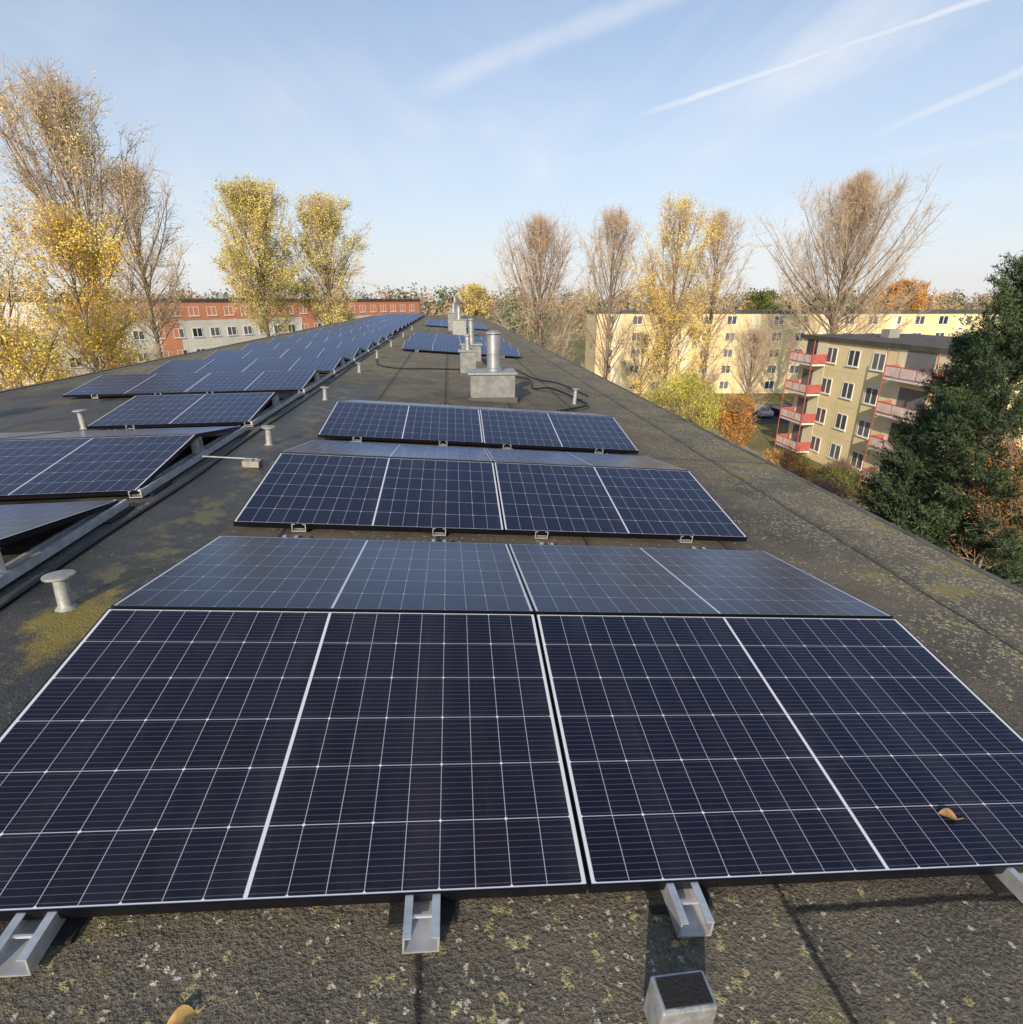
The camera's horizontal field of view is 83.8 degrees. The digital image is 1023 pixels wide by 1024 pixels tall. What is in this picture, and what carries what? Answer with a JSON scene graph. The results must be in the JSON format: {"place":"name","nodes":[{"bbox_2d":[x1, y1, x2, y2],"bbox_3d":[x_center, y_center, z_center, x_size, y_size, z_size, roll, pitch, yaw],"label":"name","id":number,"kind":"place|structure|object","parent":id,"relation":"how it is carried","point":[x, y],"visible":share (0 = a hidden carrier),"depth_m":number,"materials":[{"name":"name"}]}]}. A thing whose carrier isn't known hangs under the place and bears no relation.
{"place":"outdoors","nodes":[
{"label":"outdoors","id":0,"kind":"place"},
{"bbox_2d":[0,293,420,383],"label":"apartment building","id":1,"kind":"structure","parent":0,"point":[217,325],"depth_m":79.98,"materials":[{"name":"red brick"}]},
{"bbox_2d":[0,302,1022,578],"bbox_3d":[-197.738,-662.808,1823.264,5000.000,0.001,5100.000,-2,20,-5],"label":"ground","id":2,"kind":"structure","parent":0,"point":[762,440],"depth_m":89.21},
{"bbox_2d":[0,319,76,385],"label":"tree","id":3,"kind":"object","parent":2,"relation":"on","point":[40,351],"visible":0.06,"depth_m":27.87,"materials":[{"name":"yellow plant"}]},
{"bbox_2d":[0,224,84,390],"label":"tree","id":4,"kind":"object","parent":2,"relation":"on","point":[12,370],"visible":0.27,"depth_m":21.11,"materials":[{"name":"yellow plant"}]},
{"bbox_2d":[0,184,153,381],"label":"tree","id":5,"kind":"object","parent":2,"relation":"on","point":[63,236],"visible":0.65,"depth_m":24.94,"materials":[{"name":"yellow plant"}]},
{"bbox_2d":[0,52,174,373],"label":"tree","id":6,"kind":"object","parent":2,"relation":"on","point":[52,113],"visible":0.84,"depth_m":27.29,"materials":[{"name":"brown plant"}]},
{"bbox_2d":[58,149,206,358],"bbox_3d":[-25.015,-12.298,40.346,7.584,23.535,7.429,13,24,31],"label":"tree","id":7,"kind":"object","parent":2,"relation":"on","point":[139,243],"visible":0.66,"depth_m":38.28,"materials":[{"name":"brown plant"}]},
{"bbox_2d":[197,172,309,336],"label":"tree","id":8,"kind":"object","parent":2,"relation":"on","point":[254,203],"visible":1,"depth_m":52.25,"materials":[{"name":"yellow plant"}]},
{"bbox_2d":[286,186,376,325],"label":"tree","id":9,"kind":"object","parent":2,"relation":"on","point":[322,217],"visible":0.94,"depth_m":55.60,"materials":[{"name":"yellow plant"}]},
{"bbox_2d":[458,281,493,321],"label":"tree","id":10,"kind":"object","parent":2,"relation":"on","point":[470,298],"visible":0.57,"depth_m":109.93,"materials":[{"name":"yellow plant"}]},
{"bbox_2d":[0,282,1000,346],"bbox_3d":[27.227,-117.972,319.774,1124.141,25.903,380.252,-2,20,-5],"label":"distant woods","id":11,"kind":"object","parent":2,"relation":"on","point":[446,305],"visible":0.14,"depth_m":336.48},
{"bbox_2d":[0,315,1022,1023],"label":"apartment building","id":12,"kind":"structure","parent":2,"relation":"on","point":[594,957],"depth_m":1.53,"materials":[{"name":"concrete"}]},
{"bbox_2d":[41,569,77,611],"bbox_3d":[-2.096,0.371,2.662,0.132,0.183,0.132,-2,16,-6],"label":"vent pipe","id":13,"kind":"object","parent":12,"relation":"on","point":[58,579],"visible":1,"depth_m":2.64,"materials":[{"name":"grey metal"}]},
{"bbox_2d":[0,499,134,588],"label":"mounting rail","id":14,"kind":"object","parent":12,"relation":"on","point":[20,565],"visible":0.93,"depth_m":3.29,"materials":[{"name":"metal"}]},
{"bbox_2d":[0,500,118,546],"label":"solar panel","id":15,"kind":"object","parent":14,"relation":"on","point":[19,521],"visible":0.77,"depth_m":3.47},
{"bbox_2d":[0,535,298,976],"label":"mounting rail","id":16,"kind":"object","parent":12,"relation":"on","point":[25,945],"visible":0.22,"depth_m":1.31,"materials":[{"name":"metal"}]},
{"bbox_2d":[0,608,587,920],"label":"solar panel","id":17,"kind":"object","parent":16,"relation":"on","point":[158,761],"visible":1,"depth_m":1.73,"materials":[{"name":"glass"}]},
{"bbox_2d":[111,536,533,613],"bbox_3d":[-0.824,0.306,2.961,1.731,0.035,1.134,2,12,-7],"label":"solar panel","id":18,"kind":"object","parent":16,"relation":"on","point":[263,573],"visible":0.82,"depth_m":2.79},
{"bbox_2d":[167,1004,205,1023],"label":"fallen leaf","id":19,"kind":"object","parent":12,"relation":"on","point":[182,1014],"visible":1,"depth_m":1.22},
{"bbox_2d":[128,425,250,497],"bbox_3d":[-2.847,-0.582,5.190,0.170,0.192,2.310,-3,21,-5],"label":"mounting rail","id":20,"kind":"object","parent":12,"relation":"on","point":[157,484],"visible":0.94,"depth_m":4.96,"materials":[{"name":"metal"}]},
{"bbox_2d":[0,426,241,439],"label":"solar panel","id":21,"kind":"object","parent":20,"relation":"on","point":[201,431],"visible":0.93,"depth_m":5.50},
{"bbox_2d":[0,336,396,608],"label":"cable tray","id":22,"kind":"object","parent":12,"relation":"on","point":[52,569],"visible":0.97,"depth_m":3.75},
{"bbox_2d":[244,391,304,426],"bbox_3d":[-3.099,-1.447,7.517,0.170,0.192,2.310,-3,21,-5],"label":"mounting rail","id":23,"kind":"object","parent":12,"relation":"on","point":[259,420],"visible":0.92,"depth_m":7.42,"materials":[{"name":"metal"}]},
{"bbox_2d":[302,372,334,392],"bbox_3d":[-3.353,-2.312,9.843,0.170,0.192,2.310,-3,21,-5],"label":"mounting rail","id":24,"kind":"object","parent":12,"relation":"on","point":[315,382],"visible":0.88,"depth_m":9.77,"materials":[{"name":"metal"}]},
{"bbox_2d":[288,441,358,531],"bbox_3d":[-1.486,-0.351,4.734,0.170,0.192,2.310,2,20,-7],"label":"mounting rail","id":25,"kind":"object","parent":12,"relation":"on","point":[299,529],"visible":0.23,"depth_m":3.69,"materials":[{"name":"metal"}]},
{"bbox_2d":[281,440,492,461],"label":"solar panel","id":26,"kind":"object","parent":25,"relation":"on","point":[368,449],"visible":0.89,"depth_m":5.16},
{"bbox_2d":[350,437,366,441],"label":"mounting rail","id":27,"kind":"object","parent":12,"relation":"on","point":[354,440],"visible":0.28,"depth_m":6.06,"materials":[{"name":"metal"}]},
{"bbox_2d":[318,401,482,445],"bbox_3d":[-1.215,-1.032,6.553,1.731,0.035,1.134,2,28,-7],"label":"solar panel","id":28,"kind":"object","parent":27,"relation":"on","point":[389,422],"visible":1,"depth_m":6.45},
{"bbox_2d":[340,400,477,408],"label":"solar panel","id":29,"kind":"object","parent":27,"relation":"on","point":[415,404],"visible":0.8,"depth_m":7.55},
{"bbox_2d":[388,539,455,953],"bbox_3d":[-0.335,0.563,2.468,0.170,0.192,2.415,2,20,-7],"label":"mounting rail","id":30,"kind":"object","parent":12,"relation":"on","point":[420,922],"visible":0.29,"depth_m":1.42,"materials":[{"name":"metal"}]},
{"bbox_2d":[427,445,451,535],"bbox_3d":[-0.593,-0.320,4.843,0.170,0.192,2.310,2,20,-7],"label":"mounting rail","id":31,"kind":"object","parent":12,"relation":"on","point":[438,534],"visible":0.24,"depth_m":3.80,"materials":[{"name":"metal"}]},
{"bbox_2d":[233,453,503,533],"bbox_3d":[-0.961,-0.164,4.227,1.731,0.036,1.134,2,28,-7],"label":"solar panel","id":32,"kind":"object","parent":31,"relation":"on","point":[313,491],"visible":1,"depth_m":4.10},
{"bbox_2d":[451,305,466,334],"bbox_3d":[-2.311,-8.404,25.150,0.680,1.346,0.680,-2,20,-5],"label":"chimney","id":33,"kind":"object","parent":12,"relation":"on","point":[459,325],"visible":0.81,"depth_m":24.94,"materials":[{"name":"concrete"}]},
{"bbox_2d":[458,334,477,375],"bbox_3d":[-0.931,-3.339,12.170,0.420,0.896,0.420,-2,20,-5],"label":"chimney","id":34,"kind":"object","parent":12,"relation":"on","point":[467,357],"visible":0.81,"depth_m":12.04,"materials":[{"name":"concrete"}]},
{"bbox_2d":[460,318,482,364],"bbox_3d":[-1.046,-4.387,14.663,0.580,1.146,0.580,-2,20,-5],"label":"chimney","id":35,"kind":"object","parent":12,"relation":"on","point":[473,344],"visible":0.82,"depth_m":14.57,"materials":[{"name":"metal"}]},
{"bbox_2d":[467,330,517,402],"bbox_3d":[-0.329,-2.397,9.368,0.800,1.126,0.700,-2,20,-5],"label":"chimney","id":36,"kind":"object","parent":12,"relation":"on","point":[493,381],"visible":0.97,"depth_m":9.19,"materials":[{"name":"concrete"}]},
{"bbox_2d":[0,380,1008,1021],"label":"leaf litter","id":37,"kind":"object","parent":12,"relation":"on","point":[662,954],"visible":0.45,"depth_m":1.41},
{"bbox_2d":[527,531,551,538],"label":"mounting rail","id":38,"kind":"object","parent":12,"relation":"on","point":[540,536],"visible":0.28,"depth_m":3.88,"materials":[{"name":"metal"}]},
{"bbox_2d":[485,448,688,470],"bbox_3d":[0.646,-0.501,5.496,1.731,0.035,1.134,2,12,-7],"label":"solar panel","id":39,"kind":"object","parent":38,"relation":"on","point":[568,458],"visible":0.75,"depth_m":5.39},
{"bbox_2d":[515,376,588,410],"bbox_3d":[0.639,-2.316,10.715,0.723,0.141,4.243,-4,21,-11],"label":"cable","id":40,"kind":"object","parent":12,"relation":"on","point":[569,395],"visible":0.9,"depth_m":10.07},
{"bbox_2d":[539,542,714,937],"bbox_3d":[0.350,0.587,2.551,0.170,0.192,2.415,2,20,-7],"label":"mounting rail","id":41,"kind":"object","parent":12,"relation":"on","point":[688,911],"visible":0.28,"depth_m":1.50,"materials":[{"name":"metal"}]},
{"bbox_2d":[600,453,692,542],"bbox_3d":[1.113,-0.261,5.051,0.170,0.192,2.310,2,20,-7],"label":"mounting rail","id":42,"kind":"object","parent":12,"relation":"on","point":[684,541],"visible":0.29,"depth_m":4.01,"materials":[{"name":"metal"}]},
{"bbox_2d":[494,462,746,540],"bbox_3d":[0.760,-0.106,4.436,1.731,0.037,1.134,2,28,-7],"label":"solar panel","id":43,"kind":"object","parent":42,"relation":"on","point":[567,500],"visible":0.95,"depth_m":4.31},
{"bbox_2d":[643,970,717,1023],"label":"metal block","id":44,"kind":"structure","parent":12,"relation":"on","point":[682,998],"depth_m":1.23,"materials":[{"name":"metal"}]},
{"bbox_2d":[691,547,1022,903],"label":"mounting rail","id":45,"kind":"object","parent":12,"relation":"on","point":[1008,881],"visible":0.12,"depth_m":1.65,"materials":[{"name":"metal"}]},
{"bbox_2d":[508,544,892,617],"bbox_3d":[0.899,0.366,3.170,1.731,0.035,1.134,2,12,-7],"label":"solar panel","id":46,"kind":"object","parent":45,"relation":"on","point":[588,580],"visible":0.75,"depth_m":3.01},
{"bbox_2d":[535,614,1022,892],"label":"solar panel","id":47,"kind":"object","parent":45,"relation":"on","point":[715,751],"visible":0.93,"depth_m":1.94,"materials":[{"name":"glass"}]},
{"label":"mounting rail","id":48,"kind":"object","parent":12,"relation":"on","visible":0},
{"bbox_2d":[475,406,611,416],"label":"solar panel","id":49,"kind":"object","parent":48,"relation":"on","point":[534,411],"visible":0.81,"depth_m":7.71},
{"bbox_2d":[479,410,638,452],"bbox_3d":[0.508,-0.970,6.763,1.731,0.036,1.134,2,28,-7],"label":"solar panel","id":50,"kind":"object","parent":48,"relation":"on","point":[514,429],"visible":0.95,"depth_m":6.66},
{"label":"mounting rail","id":51,"kind":"object","parent":12,"relation":"on","visible":0},
{"bbox_2d":[402,340,460,353],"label":"solar panel","id":52,"kind":"object","parent":51,"relation":"on","point":[431,346],"visible":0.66,"depth_m":16.98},
{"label":"mounting rail","id":53,"kind":"object","parent":12,"relation":"on","visible":0},
{"bbox_2d":[481,346,520,357],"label":"solar panel","id":54,"kind":"object","parent":53,"relation":"on","point":[509,352],"visible":0.34,"depth_m":17.21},
{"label":"mounting rail","id":55,"kind":"object","parent":12,"relation":"on","visible":0},
{"bbox_2d":[408,336,459,343],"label":"solar panel","id":56,"kind":"object","parent":55,"relation":"on","point":[434,339],"visible":0.58,"depth_m":19.52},
{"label":"mounting rail","id":57,"kind":"object","parent":12,"relation":"on","visible":0},
{"bbox_2d":[0,431,67,438],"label":"solar panel","id":58,"kind":"object","parent":57,"relation":"on","point":[11,435],"visible":0.41,"depth_m":5.72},
{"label":"mounting rail","id":59,"kind":"object","parent":12,"relation":"on","visible":0},
{"bbox_2d":[0,434,196,499],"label":"solar panel","id":60,"kind":"object","parent":59,"relation":"on","point":[67,467],"visible":1,"depth_m":4.53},
{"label":"mounting rail","id":61,"kind":"object","parent":12,"relation":"on","visible":0},
{"bbox_2d":[86,392,275,428],"bbox_3d":[-3.889,-1.239,6.873,1.731,0.037,1.134,-3,29,-5],"label":"solar panel","id":62,"kind":"object","parent":61,"relation":"on","point":[146,411],"visible":1,"depth_m":6.76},
{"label":"mounting rail","id":63,"kind":"object","parent":12,"relation":"on","visible":0},
{"bbox_2d":[62,372,210,397],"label":"solar panel","id":64,"kind":"object","parent":63,"relation":"on","point":[138,384],"visible":0.89,"depth_m":8.93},
{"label":"mounting rail","id":65,"kind":"object","parent":12,"relation":"on","visible":0},
{"bbox_2d":[184,370,316,393],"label":"solar panel","id":66,"kind":"object","parent":65,"relation":"on","point":[260,381],"visible":0.95,"depth_m":9.10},
{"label":"mounting rail","id":67,"kind":"object","parent":12,"relation":"on","visible":0},
{"bbox_2d":[147,358,256,373],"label":"solar panel","id":68,"kind":"object","parent":67,"relation":"on","point":[205,365],"visible":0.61,"depth_m":11.35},
{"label":"mounting rail","id":69,"kind":"object","parent":12,"relation":"on","visible":0},
{"bbox_2d":[204,349,287,358],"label":"solar panel","id":70,"kind":"object","parent":69,"relation":"on","point":[246,354],"visible":0.61,"depth_m":13.75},
{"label":"mounting rail","id":71,"kind":"object","parent":12,"relation":"on","visible":0},
{"bbox_2d":[280,348,359,358],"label":"solar panel","id":72,"kind":"object","parent":71,"relation":"on","point":[350,353],"visible":0.8,"depth_m":13.93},
{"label":"mounting rail","id":73,"kind":"object","parent":12,"relation":"on","visible":0},
{"bbox_2d":[241,342,310,349],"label":"solar panel","id":74,"kind":"object","parent":73,"relation":"on","point":[286,345],"visible":0.61,"depth_m":16.17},
{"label":"mounting rail","id":75,"kind":"object","parent":12,"relation":"on","visible":0},
{"bbox_2d":[305,341,371,350],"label":"solar panel","id":76,"kind":"object","parent":75,"relation":"on","point":[364,345],"visible":0.75,"depth_m":16.31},
{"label":"mounting rail","id":77,"kind":"object","parent":12,"relation":"on","visible":0},
{"bbox_2d":[324,336,381,343],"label":"solar panel","id":78,"kind":"object","parent":77,"relation":"on","point":[376,339],"visible":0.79,"depth_m":18.59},
{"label":"mounting rail","id":79,"kind":"object","parent":12,"relation":"on","visible":0},
{"bbox_2d":[290,333,340,336],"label":"solar panel","id":80,"kind":"object","parent":79,"relation":"on","point":[316,335],"visible":0.62,"depth_m":20.81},
{"bbox_2d":[481,207,602,359],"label":"tree","id":81,"kind":"object","parent":2,"relation":"on","point":[542,240],"visible":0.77,"depth_m":46.25,"materials":[{"name":"brown plant"}]},
{"bbox_2d":[571,201,648,387],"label":"tree","id":82,"kind":"object","parent":2,"relation":"on","point":[616,225],"visible":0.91,"depth_m":52.96,"materials":[{"name":"brown plant"}]},
{"bbox_2d":[615,329,663,396],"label":"tree","id":83,"kind":"object","parent":2,"relation":"on","point":[644,339],"visible":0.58,"depth_m":61.64,"materials":[{"name":"brown plant"}]},
{"bbox_2d":[618,189,731,410],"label":"tree","id":84,"kind":"object","parent":2,"relation":"on","point":[660,308],"visible":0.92,"depth_m":45.75,"materials":[{"name":"yellow plant"}]},
{"bbox_2d":[638,363,728,436],"bbox_3d":[11.044,-4.423,37.872,6.769,10.503,6.966,-2,20,-5],"label":"shrub","id":85,"kind":"object","parent":2,"relation":"on","point":[679,388],"visible":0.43,"depth_m":36.22,"materials":[{"name":"yellow plant"}]},
{"bbox_2d":[673,203,775,424],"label":"tree","id":86,"kind":"object","parent":2,"relation":"on","point":[725,217],"visible":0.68,"depth_m":49.87,"materials":[{"name":"brown plant"}]},
{"bbox_2d":[704,392,764,447],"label":"shrub","id":87,"kind":"object","parent":2,"relation":"on","point":[734,416],"visible":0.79,"depth_m":43.85,"materials":[{"name":"orange plant"}]},
{"bbox_2d":[720,321,788,440],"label":"tree","id":88,"kind":"object","parent":2,"relation":"on","point":[757,336],"visible":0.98,"depth_m":58.83,"materials":[{"name":"brown plant"}]},
{"bbox_2d":[740,287,793,309],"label":"tree","id":89,"kind":"object","parent":2,"relation":"on","point":[765,299],"visible":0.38,"depth_m":103.72,"materials":[{"name":"green plant"}]},
{"bbox_2d":[761,441,827,482],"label":"shrub","id":90,"kind":"object","parent":2,"relation":"on","point":[785,459],"visible":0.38,"depth_m":40.20,"materials":[{"name":"brown plant"}]},
{"bbox_2d":[585,310,1020,393],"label":"apartment building","id":91,"kind":"structure","parent":2,"relation":"on","point":[939,322],"depth_m":90.11,"materials":[{"name":"paint"}]},
{"bbox_2d":[810,468,857,501],"bbox_3d":[18.961,-0.398,35.103,4.338,5.014,4.220,-2,20,-5],"label":"shrub","id":92,"kind":"object","parent":2,"relation":"on","point":[826,485],"visible":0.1,"depth_m":34.56,"materials":[{"name":"brown plant"}]},
{"bbox_2d":[811,453,869,492],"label":"shrub","id":93,"kind":"object","parent":2,"relation":"on","point":[842,469],"visible":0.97,"depth_m":44.17,"materials":[{"name":"green plant"}]},
{"bbox_2d":[741,159,952,350],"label":"tree","id":94,"kind":"object","parent":2,"relation":"on","point":[859,198],"visible":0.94,"depth_m":60.99,"materials":[{"name":"brown plant"}]},
{"bbox_2d":[868,276,946,309],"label":"tree","id":95,"kind":"object","parent":2,"relation":"on","point":[907,283],"visible":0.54,"depth_m":99.19,"materials":[{"name":"orange plant"}]},
{"bbox_2d":[850,411,985,559],"bbox_3d":[17.734,0.521,25.700,7.760,10.519,6.385,-12,24,-30],"label":"pine tree","id":96,"kind":"object","parent":2,"relation":"on","point":[903,433],"visible":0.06,"depth_m":24.73,"materials":[{"name":"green plant"}]},
{"bbox_2d":[845,327,1022,581],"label":"pine tree","id":97,"kind":"object","parent":2,"relation":"on","point":[960,342],"visible":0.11,"depth_m":22.39,"materials":[{"name":"green plant"}]},
{"bbox_2d":[860,250,1022,588],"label":"pine tree","id":98,"kind":"object","parent":2,"relation":"on","point":[1007,309],"visible":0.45,"depth_m":17.03,"materials":[{"name":"green plant"}]},
{"bbox_2d":[944,423,1022,569],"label":"tree","id":99,"kind":"object","parent":2,"relation":"on","point":[984,492],"visible":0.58,"depth_m":16.82,"materials":[{"name":"brown plant"}]},
{"bbox_2d":[0,0,1022,302],"label":"sky","id":100,"kind":"structure","parent":0,"point":[442,123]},
{"bbox_2d":[667,403,792,424],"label":"road","id":101,"kind":"structure","parent":0,"point":[774,419],"depth_m":72.77,"materials":[{"name":"asphalt"}]},
{"bbox_2d":[705,428,1022,588],"bbox_3d":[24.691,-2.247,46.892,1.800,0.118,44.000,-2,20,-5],"label":"hedge","id":102,"kind":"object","parent":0,"point":[753,451],"depth_m":55.11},
{"bbox_2d":[774,329,1022,513],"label":"apartment building","id":103,"kind":"structure","parent":0,"point":[853,393],"depth_m":48.67,"materials":[{"name":"paint"}]},
{"bbox_2d":[833,412,847,431],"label":"window","id":104,"kind":"structure","parent":103,"relation":"in","point":[841,419],"depth_m":50.12,"materials":[{"name":"white plastic"}]},
{"bbox_2d":[839,381,854,400],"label":"window","id":105,"kind":"structure","parent":103,"relation":"in","point":[847,388],"depth_m":49.18,"materials":[{"name":"white plastic"}]},
{"bbox_2d":[846,349,860,367],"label":"window","id":106,"kind":"structure","parent":103,"relation":"in","point":[853,360],"depth_m":48.25,"materials":[{"name":"white plastic"}]},
{"bbox_2d":[855,419,871,439],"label":"window","id":107,"kind":"structure","parent":103,"relation":"in","point":[863,430],"depth_m":47.37,"materials":[{"name":"white plastic"}]},
{"bbox_2d":[862,386,878,406],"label":"window","id":108,"kind":"structure","parent":103,"relation":"in","point":[871,394],"depth_m":46.40,"materials":[{"name":"white plastic"}]},
{"bbox_2d":[869,352,886,371],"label":"window","id":109,"kind":"structure","parent":103,"relation":"in","point":[878,360],"depth_m":45.47,"materials":[{"name":"white plastic"}]},
{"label":"mounting rail","id":110,"kind":"object","parent":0,"visible":0},
{"bbox_2d":[242,357,341,371],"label":"solar panel","id":111,"kind":"object","parent":110,"relation":"on","point":[329,364],"visible":0.8,"depth_m":11.52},
{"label":"mounting rail","id":112,"kind":"object","parent":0,"visible":0},
{"bbox_2d":[269,337,327,342],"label":"solar panel","id":113,"kind":"object","parent":112,"relation":"on","point":[302,339],"visible":0.66,"depth_m":18.53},
{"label":"mounting rail","id":114,"kind":"object","parent":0,"visible":0},
{"bbox_2d":[339,332,388,338],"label":"solar panel","id":115,"kind":"object","parent":114,"relation":"on","point":[384,334],"visible":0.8,"depth_m":21.00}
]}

